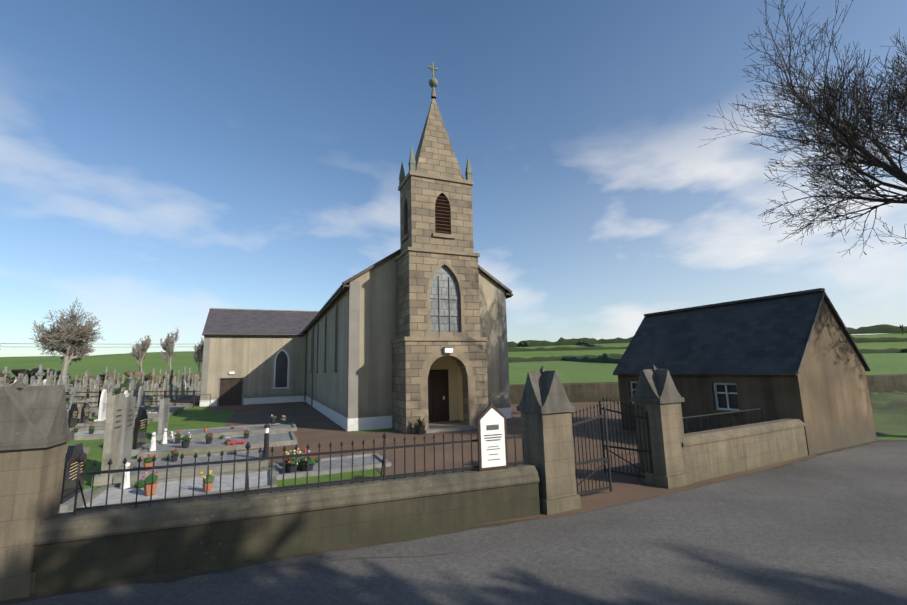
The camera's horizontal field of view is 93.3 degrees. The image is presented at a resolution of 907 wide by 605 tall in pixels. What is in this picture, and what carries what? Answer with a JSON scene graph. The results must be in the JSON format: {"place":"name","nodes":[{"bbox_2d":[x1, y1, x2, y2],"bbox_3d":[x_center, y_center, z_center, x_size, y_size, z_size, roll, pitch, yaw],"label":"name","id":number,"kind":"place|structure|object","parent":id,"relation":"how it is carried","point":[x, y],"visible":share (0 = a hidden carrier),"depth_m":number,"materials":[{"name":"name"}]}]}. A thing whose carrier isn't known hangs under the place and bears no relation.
{"place":"outdoors","nodes":[
{"label":"outdoors","id":0,"kind":"place"},
{"bbox_2d":[0,333,906,491],"bbox_3d":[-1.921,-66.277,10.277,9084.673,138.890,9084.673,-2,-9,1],"label":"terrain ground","id":1,"kind":"structure","parent":0,"point":[197,416],"depth_m":128.39,"materials":[{"name":"green plant"}]},
{"bbox_2d":[30,297,105,384],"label":"bare tree","id":2,"kind":"object","parent":1,"relation":"on","point":[72,344],"visible":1,"depth_m":62.66,"materials":[{"name":"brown plant"}]},
{"bbox_2d":[0,368,201,394],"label":"scrub hedge","id":3,"kind":"object","parent":1,"relation":"on","point":[125,384],"visible":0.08,"depth_m":71.47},
{"bbox_2d":[65,390,210,407],"bbox_3d":[-28.061,6.288,27.738,21.660,2.262,1.395,3,-10,-25],"label":"fence and handrail","id":4,"kind":"object","parent":1,"relation":"on","point":[164,395],"visible":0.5,"depth_m":30.90,"materials":[{"name":"black metal"}]},
{"bbox_2d":[134,338,146,370],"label":"bare tree","id":5,"kind":"object","parent":1,"relation":"on","point":[138,345],"visible":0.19,"depth_m":91.38,"materials":[{"name":"grey plant"}]},
{"bbox_2d":[130,335,151,371],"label":"bare tree","id":6,"kind":"object","parent":1,"relation":"on","point":[146,343],"visible":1,"depth_m":84.97,"materials":[{"name":"grey plant"}]},
{"bbox_2d":[159,326,178,371],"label":"bare tree","id":7,"kind":"object","parent":1,"relation":"on","point":[167,346],"visible":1,"depth_m":86.73,"materials":[{"name":"grey plant"}]},
{"bbox_2d":[0,365,390,512],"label":"graveyard headstones","id":8,"kind":"object","parent":1,"relation":"on","point":[118,422],"visible":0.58,"depth_m":11.50,"materials":[{"name":"grey stone"}]},
{"bbox_2d":[192,337,203,378],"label":"bare tree","id":9,"kind":"object","parent":1,"relation":"on","point":[199,351],"visible":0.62,"depth_m":88.74,"materials":[{"name":"grey plant"}]},
{"bbox_2d":[200,62,512,433],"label":"church","id":10,"kind":"structure","parent":1,"relation":"on","point":[408,333],"depth_m":18.46,"materials":[{"name":"beige stone"}]},
{"bbox_2d":[0,364,807,600],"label":"boundary wall railings","id":11,"kind":"object","parent":1,"relation":"on","point":[45,545],"visible":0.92,"depth_m":5.80,"materials":[{"name":"grey"}]},
{"bbox_2d":[477,394,507,470],"bbox_3d":[0.627,2.095,6.963,0.500,1.190,0.057,2,-9,-19],"label":"sign board","id":12,"kind":"object","parent":11,"relation":"attached to","point":[492,437],"visible":1,"depth_m":6.92,"materials":[{"name":"white"}]},
{"bbox_2d":[572,397,652,494],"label":"iron gates","id":13,"kind":"object","parent":11,"relation":"attached to","point":[604,459],"visible":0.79,"depth_m":8.09,"materials":[{"name":"black metal"}]},
{"bbox_2d":[508,324,906,363],"bbox_3d":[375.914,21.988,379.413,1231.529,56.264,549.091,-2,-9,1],"label":"hedgerows","id":14,"kind":"object","parent":1,"relation":"on","point":[616,358],"visible":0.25,"depth_m":471.32,"materials":[{"name":"green plant"}]},
{"bbox_2d":[510,374,906,403],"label":"yard wall","id":15,"kind":"structure","parent":1,"relation":"on","point":[599,391],"depth_m":28.00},
{"bbox_2d":[613,288,876,454],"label":"outbuilding","id":16,"kind":"structure","parent":1,"relation":"on","point":[796,355],"depth_m":12.33,"materials":[{"name":"stone"}]},
{"bbox_2d":[698,0,906,256],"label":"roadside tree","id":17,"kind":"object","parent":1,"relation":"on","point":[840,137],"visible":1,"depth_m":13.78,"materials":[{"name":"brown plant"}]},
{"bbox_2d":[869,390,906,436],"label":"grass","id":18,"kind":"structure","parent":1,"relation":"on","point":[889,411],"depth_m":16.51,"materials":[{"name":"green plant"}]},
{"bbox_2d":[0,440,906,604],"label":"road edge dirt","id":19,"kind":"structure","parent":0,"point":[167,577],"depth_m":5.33,"materials":[{"name":"brown soil"}]},
{"bbox_2d":[0,0,906,356],"label":"sky","id":20,"kind":"structure","parent":0,"point":[164,163],"materials":[{"name":"blue"}]},
{"bbox_2d":[6,439,906,604],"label":"road","id":21,"kind":"structure","parent":0,"point":[828,529],"depth_m":5.24,"materials":[{"name":"grey asphalt"}]},
{"bbox_2d":[208,401,817,525],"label":"forecourt gravel","id":22,"kind":"structure","parent":0,"point":[314,426],"depth_m":13.15,"materials":[{"name":"gravel"}]},
{"bbox_2d":[263,424,269,456],"bbox_3d":[-5.029,3.786,11.514,0.143,1.022,0.150,-2,-9,1],"label":"bollard light","id":23,"kind":"object","parent":22,"relation":"on","point":[266,441],"visible":0.9,"depth_m":11.49,"materials":[{"name":"black metal"}]},
{"bbox_2d":[415,417,425,434],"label":"potted door plants","id":24,"kind":"object","parent":22,"relation":"on","point":[420,428],"depth_m":15.77,"materials":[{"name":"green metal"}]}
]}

